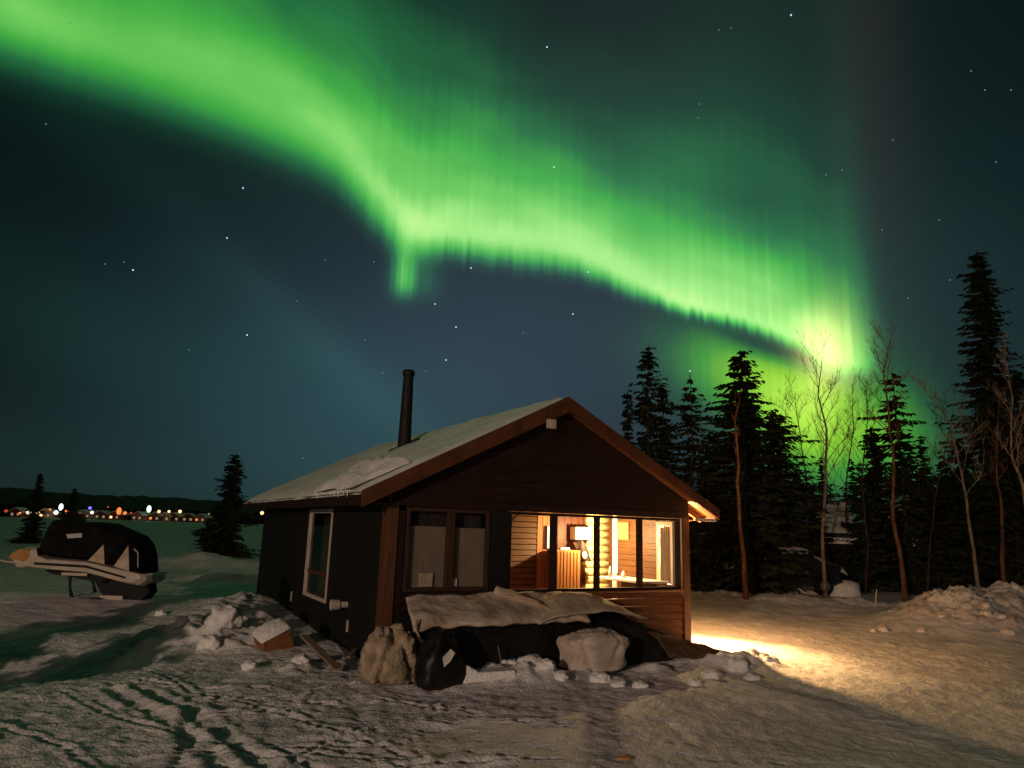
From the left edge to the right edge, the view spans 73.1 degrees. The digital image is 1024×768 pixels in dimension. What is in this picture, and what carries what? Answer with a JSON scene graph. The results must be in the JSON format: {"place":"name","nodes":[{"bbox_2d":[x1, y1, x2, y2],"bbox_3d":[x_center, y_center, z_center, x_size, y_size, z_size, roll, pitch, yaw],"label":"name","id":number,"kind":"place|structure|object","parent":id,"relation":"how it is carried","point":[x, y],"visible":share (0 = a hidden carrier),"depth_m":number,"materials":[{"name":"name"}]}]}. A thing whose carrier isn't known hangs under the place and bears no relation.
{"place":"outdoors","nodes":[
{"label":"outdoors","id":0,"kind":"place"},
{"bbox_2d":[0,487,692,523],"bbox_3d":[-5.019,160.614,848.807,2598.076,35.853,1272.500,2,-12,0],"label":"hills","id":1,"kind":"structure","parent":0,"point":[11,498],"depth_m":476.90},
{"bbox_2d":[8,507,35,516],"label":"house","id":2,"kind":"structure","parent":1,"relation":"on","point":[14,512],"depth_m":358.23,"materials":[{"name":"brown paint"}]},
{"bbox_2d":[38,508,60,517],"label":"house","id":3,"kind":"structure","parent":1,"relation":"on","point":[51,514],"depth_m":365.44,"materials":[{"name":"brown paint"}]},
{"bbox_2d":[81,509,98,518],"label":"house","id":4,"kind":"structure","parent":1,"relation":"on","point":[86,512],"depth_m":374.61,"materials":[{"name":"white paint"}]},
{"bbox_2d":[95,510,110,519],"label":"house","id":5,"kind":"structure","parent":1,"relation":"on","point":[101,514],"depth_m":378.14,"materials":[{"name":"white paint"}]},
{"bbox_2d":[109,510,129,519],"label":"house","id":6,"kind":"structure","parent":1,"relation":"on","point":[114,515],"depth_m":381.34,"materials":[{"name":"white paint"}]},
{"bbox_2d":[131,511,150,520],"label":"house","id":7,"kind":"structure","parent":1,"relation":"on","point":[140,516],"depth_m":386.47,"materials":[{"name":"white paint"}]},
{"bbox_2d":[148,512,161,520],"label":"house","id":8,"kind":"structure","parent":1,"relation":"on","point":[153,516],"depth_m":390.06,"materials":[{"name":"white paint"}]},
{"bbox_2d":[160,512,172,521],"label":"house","id":9,"kind":"structure","parent":1,"relation":"on","point":[165,517],"depth_m":392.23,"materials":[{"name":"white paint"}]},
{"bbox_2d":[170,512,184,521],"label":"house","id":10,"kind":"structure","parent":1,"relation":"on","point":[176,517],"depth_m":394.29,"materials":[{"name":"white paint"}]},
{"bbox_2d":[183,513,195,521],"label":"house","id":11,"kind":"structure","parent":1,"relation":"on","point":[189,517],"depth_m":397.36,"materials":[{"name":"white paint"}]},
{"bbox_2d":[195,513,213,522],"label":"house","id":12,"kind":"structure","parent":1,"relation":"on","point":[202,517],"depth_m":399.88,"materials":[{"name":"white paint"}]},
{"bbox_2d":[0,517,1023,767],"bbox_3d":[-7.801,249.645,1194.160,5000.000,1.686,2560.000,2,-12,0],"label":"snow ground","id":13,"kind":"structure","parent":0,"point":[102,683],"depth_m":8.42,"materials":[{"name":"snow"}]},
{"bbox_2d":[4,522,42,543],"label":"spruce tree","id":14,"kind":"object","parent":13,"relation":"on","point":[26,537],"visible":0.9,"depth_m":56.22,"materials":[{"name":"green plant"}]},
{"bbox_2d":[16,473,50,537],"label":"spruce tree","id":15,"kind":"object","parent":13,"relation":"on","point":[33,509],"visible":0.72,"depth_m":58.74,"materials":[{"name":"green plant"}]},
{"bbox_2d":[57,488,87,521],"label":"spruce tree","id":16,"kind":"object","parent":13,"relation":"on","point":[74,495],"visible":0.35,"depth_m":50.94,"materials":[{"name":"green plant"}]},
{"bbox_2d":[0,519,168,599],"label":"snowmobile","id":17,"kind":"object","parent":13,"relation":"on","point":[115,561],"visible":0.95,"depth_m":14.60,"materials":[{"name":"black"}]},
{"bbox_2d":[154,609,167,615],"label":"snow lump","id":18,"kind":"object","parent":13,"relation":"on","point":[160,612],"visible":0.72,"depth_m":13.37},
{"bbox_2d":[173,615,189,626],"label":"snow lump","id":19,"kind":"object","parent":13,"relation":"on","point":[180,620],"visible":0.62,"depth_m":11.48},
{"bbox_2d":[188,614,203,620],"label":"snow lump","id":20,"kind":"object","parent":13,"relation":"on","point":[197,617],"visible":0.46,"depth_m":12.75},
{"bbox_2d":[189,519,221,553],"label":"spruce tree","id":21,"kind":"object","parent":13,"relation":"on","point":[207,533],"visible":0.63,"depth_m":36.94,"materials":[{"name":"green plant"}]},
{"bbox_2d":[196,633,220,649],"bbox_3d":[-4.634,3.951,10.579,0.396,0.259,0.300,2,-12,0],"label":"snow lump","id":22,"kind":"object","parent":13,"relation":"on","point":[211,641],"visible":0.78,"depth_m":10.46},
{"bbox_2d":[204,603,243,628],"bbox_3d":[-4.668,3.776,11.242,0.592,0.380,0.501,2,-12,0],"label":"snow lump","id":23,"kind":"object","parent":13,"relation":"on","point":[222,616],"visible":0.99,"depth_m":11.09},
{"bbox_2d":[191,455,260,557],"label":"spruce tree","id":24,"kind":"object","parent":13,"relation":"on","point":[228,546],"visible":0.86,"depth_m":37.99,"materials":[{"name":"green plant"}]},
{"bbox_2d":[241,659,258,669],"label":"snow lump","id":25,"kind":"object","parent":13,"relation":"on","point":[247,664],"visible":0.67,"depth_m":9.44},
{"bbox_2d":[251,618,293,650],"bbox_3d":[-3.754,3.976,10.850,0.500,0.453,0.420,-20,18,-39],"label":"wooden box","id":26,"kind":"object","parent":13,"relation":"on","point":[273,634],"visible":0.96,"depth_m":10.73,"materials":[{"name":"brown wood"}]},
{"bbox_2d":[291,653,310,663],"bbox_3d":[-2.939,3.850,9.618,0.271,0.204,0.297,2,-12,0],"label":"snow lump","id":27,"kind":"object","parent":13,"relation":"on","point":[301,658],"visible":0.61,"depth_m":9.55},
{"bbox_2d":[300,634,342,670],"bbox_3d":[-2.803,3.892,10.068,0.120,0.032,1.783,9,-8,-31],"label":"plank","id":28,"kind":"object","parent":13,"relation":"on","point":[331,662],"visible":1,"depth_m":9.92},
{"bbox_2d":[346,647,356,657],"bbox_3d":[-2.403,4.079,10.631,0.070,0.030,1.013,2,-8,0],"label":"plank","id":29,"kind":"object","parent":13,"relation":"on","point":[352,652],"visible":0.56,"depth_m":10.34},
{"bbox_2d":[358,623,416,684],"bbox_3d":[-1.569,3.410,8.742,0.771,0.731,0.609,8,-13,-29],"label":"burlap sack","id":30,"kind":"object","parent":13,"relation":"on","point":[388,655],"visible":0.99,"depth_m":8.52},
{"bbox_2d":[415,626,466,690],"bbox_3d":[-0.902,3.486,8.748,0.624,0.798,0.560,8,-13,-29],"label":"bin bag","id":31,"kind":"object","parent":13,"relation":"on","point":[440,664],"visible":0.93,"depth_m":8.59,"materials":[{"name":"black plastic"}]},
{"bbox_2d":[243,369,719,657],"bbox_3d":[-1.580,2.509,15.684,7.000,5.570,10.175,8,-13,-29],"label":"cabin","id":32,"kind":"object","parent":13,"relation":"on","point":[476,505],"visible":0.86,"depth_m":11.89,"materials":[{"name":"black wood"}]},
{"bbox_2d":[303,509,333,603],"bbox_3d":[-3.703,3.233,13.192,0.055,1.670,1.640,8,-13,-29],"label":"window","id":33,"kind":"structure","parent":32,"relation":"in","point":[323,600],"depth_m":13.40,"materials":[{"name":"white wood"}]},
{"bbox_2d":[311,456,409,498],"bbox_3d":[-2.536,1.514,11.261,0.860,0.720,2.510,8,-13,-29],"label":"roof snow clump","id":34,"kind":"object","parent":32,"relation":"on","point":[366,469],"visible":1,"depth_m":10.68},
{"bbox_2d":[418,573,432,586],"bbox_3d":[-1.294,2.942,10.371,0.220,0.200,0.040,8,-13,-29],"label":"box","id":35,"kind":"object","parent":32,"relation":"on","point":[425,579],"visible":1,"depth_m":10.35,"materials":[{"name":"cardboard"}]},
{"bbox_2d":[401,507,490,591],"bbox_3d":[-1.015,2.541,10.627,1.410,1.225,0.214,8,-13,-29],"label":"window","id":36,"kind":"structure","parent":32,"relation":"in","point":[448,544],"depth_m":10.61,"materials":[{"name":"brown glass"}]},
{"bbox_2d":[546,526,549,547],"bbox_3d":[0.756,3.103,13.987,0.100,0.440,0.060,8,-13,-29],"label":"strip lamp","id":37,"kind":"object","parent":32,"relation":"attached to","point":[547,541],"visible":0.5,"depth_m":13.96,"materials":[{"name":"white paint"}]},
{"bbox_2d":[546,549,579,588],"bbox_3d":[1.019,3.984,13.738,0.580,1.330,0.380,8,-13,-29],"label":"wood cabinet","id":38,"kind":"object","parent":32,"relation":"on","point":[568,568],"visible":0.54,"depth_m":13.66,"materials":[{"name":"brown wood"}]},
{"bbox_2d":[570,527,590,539],"bbox_3d":[1.419,3.090,14.293,0.380,0.250,0.220,8,-13,-29],"label":"wall cabinet","id":39,"kind":"object","parent":32,"relation":"attached to","point":[583,533],"depth_m":14.20,"materials":[{"name":"white paint"}]},
{"bbox_2d":[576,528,590,538],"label":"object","id":40,"kind":"structure","parent":39,"relation":"in","point":[581,533],"depth_m":14.20,"materials":[{"name":"white paint"}]},
{"bbox_2d":[576,539,591,561],"bbox_3d":[1.478,3.392,14.087,0.350,0.440,0.203,8,-13,-29],"label":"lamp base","id":41,"kind":"object","parent":39,"relation":"hanging from","point":[584,551],"visible":0.91,"depth_m":14.02,"materials":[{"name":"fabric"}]},
{"bbox_2d":[507,511,680,591],"bbox_3d":[1.522,2.918,11.963,3.670,1.265,0.092,8,-13,-29],"label":"veranda window","id":42,"kind":"structure","parent":32,"relation":"in","point":[552,581],"depth_m":11.93,"materials":[{"name":"brown wood"}]},
{"bbox_2d":[612,519,617,598],"bbox_3d":[2.143,3.781,14.385,0.116,2.060,0.116,8,-13,-29],"label":"tube lamp","id":43,"kind":"object","parent":32,"relation":"on","point":[614,573],"visible":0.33,"depth_m":14.40,"materials":[{"name":"white paint"}]},
{"bbox_2d":[617,522,628,539],"bbox_3d":[2.301,3.045,14.335,0.024,0.370,0.380,8,-13,-29],"label":"picture","id":44,"kind":"object","parent":32,"relation":"attached to","point":[622,530],"visible":1,"depth_m":14.31,"materials":[{"name":"yellow paper"}]},
{"bbox_2d":[600,576,668,627],"bbox_3d":[2.294,4.192,13.339,0.680,0.840,1.400,8,-13,-29],"label":"table","id":45,"kind":"object","parent":32,"relation":"on","point":[622,580],"visible":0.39,"depth_m":13.16,"materials":[{"name":"white paint"}]},
{"bbox_2d":[656,522,672,586],"bbox_3d":[2.975,3.263,13.241,0.150,1.220,0.455,8,-13,-29],"label":"window","id":46,"kind":"structure","parent":32,"relation":"in","point":[664,539],"depth_m":13.26,"materials":[{"name":"white glass"}]},
{"bbox_2d":[463,665,515,683],"bbox_3d":[-0.317,3.716,8.918,0.711,0.211,0.260,6,-12,-20],"label":"ice slab","id":47,"kind":"object","parent":13,"relation":"on","point":[473,675],"depth_m":8.80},
{"bbox_2d":[501,659,516,666],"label":"snow lump","id":48,"kind":"object","parent":13,"relation":"on","point":[510,662],"visible":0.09,"depth_m":9.55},
{"bbox_2d":[517,654,542,665],"bbox_3d":[0.251,3.845,9.460,0.431,0.300,0.383,2,-12,0],"label":"snow lump","id":49,"kind":"object","parent":13,"relation":"on","point":[531,659],"visible":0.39,"depth_m":9.37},
{"bbox_2d":[392,610,676,669],"bbox_3d":[0.982,3.933,10.454,5.500,1.040,1.380,8,-13,-29],"label":"tarp covered pile","id":50,"kind":"object","parent":13,"relation":"on","point":[478,647],"visible":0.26,"depth_m":9.89,"materials":[{"name":"plastic"}]},
{"bbox_2d":[406,591,590,634],"bbox_3d":[-0.256,3.280,10.017,2.806,0.441,0.906,8,-13,-29],"label":"snowy sheet","id":51,"kind":"object","parent":50,"relation":"on","point":[454,611],"visible":0.81,"depth_m":9.78,"materials":[{"name":"snow"}]},
{"bbox_2d":[414,619,423,643],"bbox_3d":[-0.965,3.423,8.989,0.637,0.679,0.149,4,-12,-10],"label":"rope","id":52,"kind":"object","parent":51,"relation":"hanging from","point":[420,640],"visible":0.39,"depth_m":8.93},
{"bbox_2d":[493,586,554,611],"bbox_3d":[0.183,3.212,10.326,0.968,0.359,0.309,2,-12,0],"label":"canvas flap","id":53,"kind":"object","parent":51,"relation":"on","point":[508,593],"visible":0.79,"depth_m":10.29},
{"bbox_2d":[537,592,647,624],"bbox_3d":[1.058,3.454,10.744,2.018,0.416,0.872,8,-13,-29],"label":"canvas cover","id":54,"kind":"object","parent":50,"relation":"on","point":[563,604],"visible":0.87,"depth_m":10.49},
{"bbox_2d":[535,658,556,670],"bbox_3d":[0.451,3.738,9.188,0.286,0.170,0.204,2,-12,0],"label":"snow lump","id":55,"kind":"object","parent":13,"relation":"on","point":[543,664],"visible":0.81,"depth_m":9.13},
{"bbox_2d":[553,670,568,681],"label":"snow lump","id":56,"kind":"object","parent":13,"relation":"on","point":[561,675],"visible":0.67,"depth_m":8.96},
{"bbox_2d":[556,627,629,671],"bbox_3d":[1.173,3.814,9.920,1.035,0.585,0.633,8,-13,-29],"label":"woven sack","id":57,"kind":"object","parent":13,"relation":"on","point":[600,649],"visible":0.91,"depth_m":9.67,"materials":[{"name":"fabric"}]},
{"bbox_2d":[588,671,611,682],"bbox_3d":[1.172,3.931,9.200,0.318,0.198,0.222,2,-12,0],"label":"snow lump","id":58,"kind":"object","parent":13,"relation":"on","point":[599,677],"visible":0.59,"depth_m":9.14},
{"bbox_2d":[610,679,626,686],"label":"snow lump","id":59,"kind":"object","parent":13,"relation":"on","point":[617,683],"visible":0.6,"depth_m":8.94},
{"bbox_2d":[616,755,631,760],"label":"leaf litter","id":60,"kind":"object","parent":13,"relation":"on","point":[624,758],"visible":1,"depth_m":6.17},
{"bbox_2d":[619,390,636,445],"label":"spruce tree","id":61,"kind":"object","parent":13,"relation":"on","point":[626,424],"visible":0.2,"depth_m":25.28,"materials":[{"name":"green plant"}]},
{"bbox_2d":[632,680,648,687],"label":"snow lump","id":62,"kind":"object","parent":13,"relation":"on","point":[639,684],"visible":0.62,"depth_m":8.88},
{"bbox_2d":[628,347,670,526],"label":"spruce tree","id":63,"kind":"object","parent":13,"relation":"on","point":[645,415],"visible":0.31,"depth_m":26.38,"materials":[{"name":"green plant"}]},
{"bbox_2d":[640,384,711,579],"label":"spruce tree","id":64,"kind":"object","parent":13,"relation":"on","point":[663,400],"visible":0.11,"depth_m":27.11,"materials":[{"name":"green plant"}]},
{"bbox_2d":[649,632,731,658],"bbox_3d":[2.874,4.191,11.191,1.758,0.501,1.026,8,-13,-29],"label":"brown canvas","id":65,"kind":"object","parent":13,"relation":"on","point":[673,646],"visible":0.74,"depth_m":10.71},
{"bbox_2d":[646,375,739,591],"bbox_3d":[6.630,3.603,24.834,3.709,8.269,3.872,2,-12,0],"label":"spruce tree","id":66,"kind":"object","parent":13,"relation":"on","point":[699,557],"visible":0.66,"depth_m":24.65,"materials":[{"name":"green plant"}]},
{"bbox_2d":[688,677,702,685],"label":"snow lump","id":67,"kind":"object","parent":13,"relation":"on","point":[692,681],"visible":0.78,"depth_m":9.31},
{"bbox_2d":[701,669,722,679],"bbox_3d":[2.838,4.140,9.791,0.311,0.184,0.257,2,-12,0],"label":"snow lump","id":68,"kind":"object","parent":13,"relation":"on","point":[716,674],"visible":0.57,"depth_m":9.72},
{"bbox_2d":[690,433,734,558],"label":"spruce tree","id":69,"kind":"object","parent":13,"relation":"on","point":[726,511],"visible":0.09,"depth_m":27.54,"materials":[{"name":"green plant"}]},
{"bbox_2d":[723,656,748,672],"bbox_3d":[3.315,4.184,10.296,0.372,0.234,0.292,2,-12,0],"label":"snow lump","id":70,"kind":"object","parent":13,"relation":"on","point":[734,664],"visible":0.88,"depth_m":10.19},
{"bbox_2d":[730,390,748,599],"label":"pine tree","id":71,"kind":"object","parent":13,"relation":"on","point":[744,569],"visible":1,"depth_m":21.17,"materials":[{"name":"plant"}]},
{"bbox_2d":[673,350,824,594],"bbox_3d":[8.533,3.303,24.795,6.045,9.203,5.271,10,-14,-34],"label":"spruce tree","id":72,"kind":"object","parent":13,"relation":"on","point":[760,537],"visible":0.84,"depth_m":23.84,"materials":[{"name":"green plant"}]},
{"bbox_2d":[743,673,760,680],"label":"snow lump","id":73,"kind":"object","parent":13,"relation":"on","point":[750,676],"visible":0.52,"depth_m":9.69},
{"bbox_2d":[764,655,779,662],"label":"snow lump","id":74,"kind":"object","parent":13,"relation":"on","point":[772,658],"visible":0.56,"depth_m":10.63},
{"bbox_2d":[710,544,846,594],"bbox_3d":[9.471,6.572,24.741,4.400,1.724,1.750,3,-12,-8],"label":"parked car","id":75,"kind":"object","parent":13,"relation":"on","point":[834,575],"visible":0.34,"depth_m":24.04,"materials":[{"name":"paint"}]},
{"bbox_2d":[713,407,855,592],"bbox_3d":[9.986,4.560,26.078,5.117,7.344,5.285,-3,-13,22],"label":"spruce tree","id":76,"kind":"object","parent":13,"relation":"on","point":[801,530],"visible":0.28,"depth_m":25.08,"materials":[{"name":"green plant"}]},
{"bbox_2d":[765,392,807,517],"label":"birch tree","id":77,"kind":"object","parent":13,"relation":"on","point":[782,408],"visible":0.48,"depth_m":28.17,"materials":[{"name":"brown plant"}]},
{"bbox_2d":[696,499,885,581],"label":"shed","id":78,"kind":"structure","parent":13,"relation":"on","point":[833,518],"depth_m":27.46,"materials":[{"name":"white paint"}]},
{"bbox_2d":[789,586,816,593],"bbox_3d":[10.428,7.327,24.577,1.038,0.362,0.848,2,-12,0],"label":"snow mound","id":79,"kind":"object","parent":13,"relation":"on","point":[809,592],"visible":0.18,"depth_m":24.25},
{"bbox_2d":[777,371,832,544],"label":"birch tree","id":80,"kind":"object","parent":13,"relation":"on","point":[808,431],"visible":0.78,"depth_m":26.12,"materials":[{"name":"brown plant"}]},
{"bbox_2d":[814,457,830,499],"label":"spruce tree","id":81,"kind":"object","parent":13,"relation":"on","point":[820,469],"visible":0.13,"depth_m":48.79,"materials":[{"name":"green plant"}]},
{"bbox_2d":[801,493,844,576],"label":"spruce tree","id":82,"kind":"object","parent":13,"relation":"on","point":[827,548],"visible":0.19,"depth_m":26.77,"materials":[{"name":"green plant"}]},
{"bbox_2d":[789,328,862,597],"bbox_3d":[11.044,2.469,23.812,2.186,9.581,2.231,2,-12,0],"label":"birch tree","id":83,"kind":"object","parent":13,"relation":"on","point":[823,560],"visible":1,"depth_m":23.82,"materials":[{"name":"brown plant"}]},
{"bbox_2d":[809,368,878,530],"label":"birch tree","id":84,"kind":"object","parent":13,"relation":"on","point":[853,390],"visible":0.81,"depth_m":28.08,"materials":[{"name":"brown plant"}]},
{"bbox_2d":[828,579,860,596],"bbox_3d":[11.647,7.315,24.624,1.415,0.735,1.251,2,-12,0],"label":"snow mound","id":85,"kind":"object","parent":13,"relation":"on","point":[847,588],"visible":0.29,"depth_m":24.09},
{"bbox_2d":[844,459,856,513],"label":"spruce tree","id":86,"kind":"object","parent":13,"relation":"on","point":[851,462],"visible":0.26,"depth_m":53.85,"materials":[{"name":"green plant"}]},
{"bbox_2d":[847,463,867,506],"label":"spruce tree","id":87,"kind":"object","parent":13,"relation":"on","point":[857,474],"visible":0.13,"depth_m":37.84,"materials":[{"name":"green plant"}]},
{"bbox_2d":[833,481,892,593],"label":"spruce tree","id":88,"kind":"object","parent":13,"relation":"on","point":[860,532],"visible":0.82,"depth_m":26.28,"materials":[{"name":"green plant"}]},
{"bbox_2d":[831,374,895,594],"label":"birch tree","id":89,"kind":"object","parent":13,"relation":"on","point":[867,538],"visible":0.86,"depth_m":26.04,"materials":[{"name":"brown plant"}]},
{"bbox_2d":[863,436,890,508],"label":"spruce tree","id":90,"kind":"object","parent":13,"relation":"on","point":[877,483],"visible":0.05,"depth_m":33.79,"materials":[{"name":"green plant"}]},
{"bbox_2d":[877,625,888,631],"bbox_3d":[8.147,5.379,15.177,0.175,0.143,0.232,2,-12,0],"label":"snow chunk","id":91,"kind":"object","parent":13,"relation":"on","point":[884,628],"visible":0.98,"depth_m":15.10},
{"bbox_2d":[856,318,911,601],"bbox_3d":[12.439,2.421,22.894,2.003,9.438,1.485,2,-12,0],"label":"birch tree","id":92,"kind":"object","parent":13,"relation":"on","point":[902,572],"visible":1,"depth_m":22.96,"materials":[{"name":"brown plant"}]},
{"bbox_2d":[854,425,923,587],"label":"spruce tree","id":93,"kind":"object","parent":13,"relation":"on","point":[872,471],"visible":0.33,"depth_m":28.66,"materials":[{"name":"green plant"}]},
{"bbox_2d":[835,372,984,594],"bbox_3d":[15.340,3.818,26.981,5.360,8.825,4.288,-8,-15,39],"label":"spruce tree","id":94,"kind":"object","parent":13,"relation":"on","point":[908,535],"visible":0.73,"depth_m":26.59,"materials":[{"name":"green plant"}]},
{"bbox_2d":[902,445,925,495],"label":"spruce tree","id":95,"kind":"object","parent":13,"relation":"on","point":[909,453],"visible":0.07,"depth_m":32.90,"materials":[{"name":"green plant"}]},
{"bbox_2d":[915,436,933,487],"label":"spruce tree","id":96,"kind":"object","parent":13,"relation":"on","point":[921,449],"visible":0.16,"depth_m":39.03,"materials":[{"name":"green plant"}]},
{"bbox_2d":[884,470,966,594],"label":"spruce tree","id":97,"kind":"object","parent":13,"relation":"on","point":[923,499],"visible":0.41,"depth_m":26.11,"materials":[{"name":"green plant"}]},
{"bbox_2d":[853,495,999,582],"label":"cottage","id":98,"kind":"structure","parent":13,"relation":"on","point":[899,516],"depth_m":30.83,"materials":[{"name":"paint"}]},
{"bbox_2d":[915,378,973,591],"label":"birch tree","id":99,"kind":"object","parent":13,"relation":"on","point":[930,541],"visible":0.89,"depth_m":25.04,"materials":[{"name":"brown plant"}]},
{"bbox_2d":[886,444,1006,589],"bbox_3d":[16.838,5.055,25.584,4.765,6.063,4.564,10,-14,-36],"label":"spruce tree","id":100,"kind":"object","parent":13,"relation":"on","point":[963,559],"visible":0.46,"depth_m":25.33,"materials":[{"name":"green plant"}]},
{"bbox_2d":[905,368,988,586],"bbox_3d":[14.078,3.135,21.719,2.378,7.610,1.610,2,-12,0],"label":"birch tree","id":101,"kind":"object","parent":13,"relation":"on","point":[975,566],"visible":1,"depth_m":21.87,"materials":[{"name":"brown plant"}]},
{"bbox_2d":[880,580,1023,627],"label":"snow heap","id":102,"kind":"object","parent":13,"relation":"on","point":[1007,600],"visible":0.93,"depth_m":15.79,"materials":[{"name":"snow"}]},
{"bbox_2d":[925,455,995,586],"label":"spruce tree","id":103,"kind":"object","parent":13,"relation":"on","point":[947,468],"visible":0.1,"depth_m":29.75,"materials":[{"name":"green plant"}]},
{"bbox_2d":[912,250,1023,582],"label":"spruce tree","id":104,"kind":"object","parent":13,"relation":"on","point":[981,303],"visible":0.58,"depth_m":25.59,"materials":[{"name":"green plant"}]},
{"bbox_2d":[979,609,991,615],"bbox_3d":[10.453,5.063,15.254,0.220,0.160,0.253,2,-12,0],"label":"snow chunk","id":105,"kind":"object","parent":13,"relation":"on","point":[986,612],"visible":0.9,"depth_m":15.18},
{"bbox_2d":[958,400,1023,587],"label":"spruce tree","id":106,"kind":"object","parent":13,"relation":"on","point":[1016,537],"visible":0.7,"depth_m":23.75,"materials":[{"name":"green plant"}]},
{"bbox_2d":[978,378,1014,581],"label":"bare tree","id":107,"kind":"object","parent":13,"relation":"on","point":[1002,559],"visible":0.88,"depth_m":23.27,"materials":[{"name":"plant"}]},
{"bbox_2d":[971,370,1023,499],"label":"spruce tree","id":108,"kind":"object","parent":13,"relation":"on","point":[1018,375],"visible":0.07,"depth_m":29.66,"materials":[{"name":"green plant"}]},
{"bbox_2d":[983,332,1023,503],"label":"birch tree","id":109,"kind":"object","parent":13,"relation":"on","point":[1012,450],"visible":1,"depth_m":20.23,"materials":[{"name":"brown plant"}]},
{"bbox_2d":[1000,628,1015,634],"bbox_3d":[10.354,5.180,14.429,0.260,0.170,0.206,2,-12,0],"label":"snow chunk","id":110,"kind":"object","parent":13,"relation":"on","point":[1007,631],"visible":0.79,"depth_m":14.35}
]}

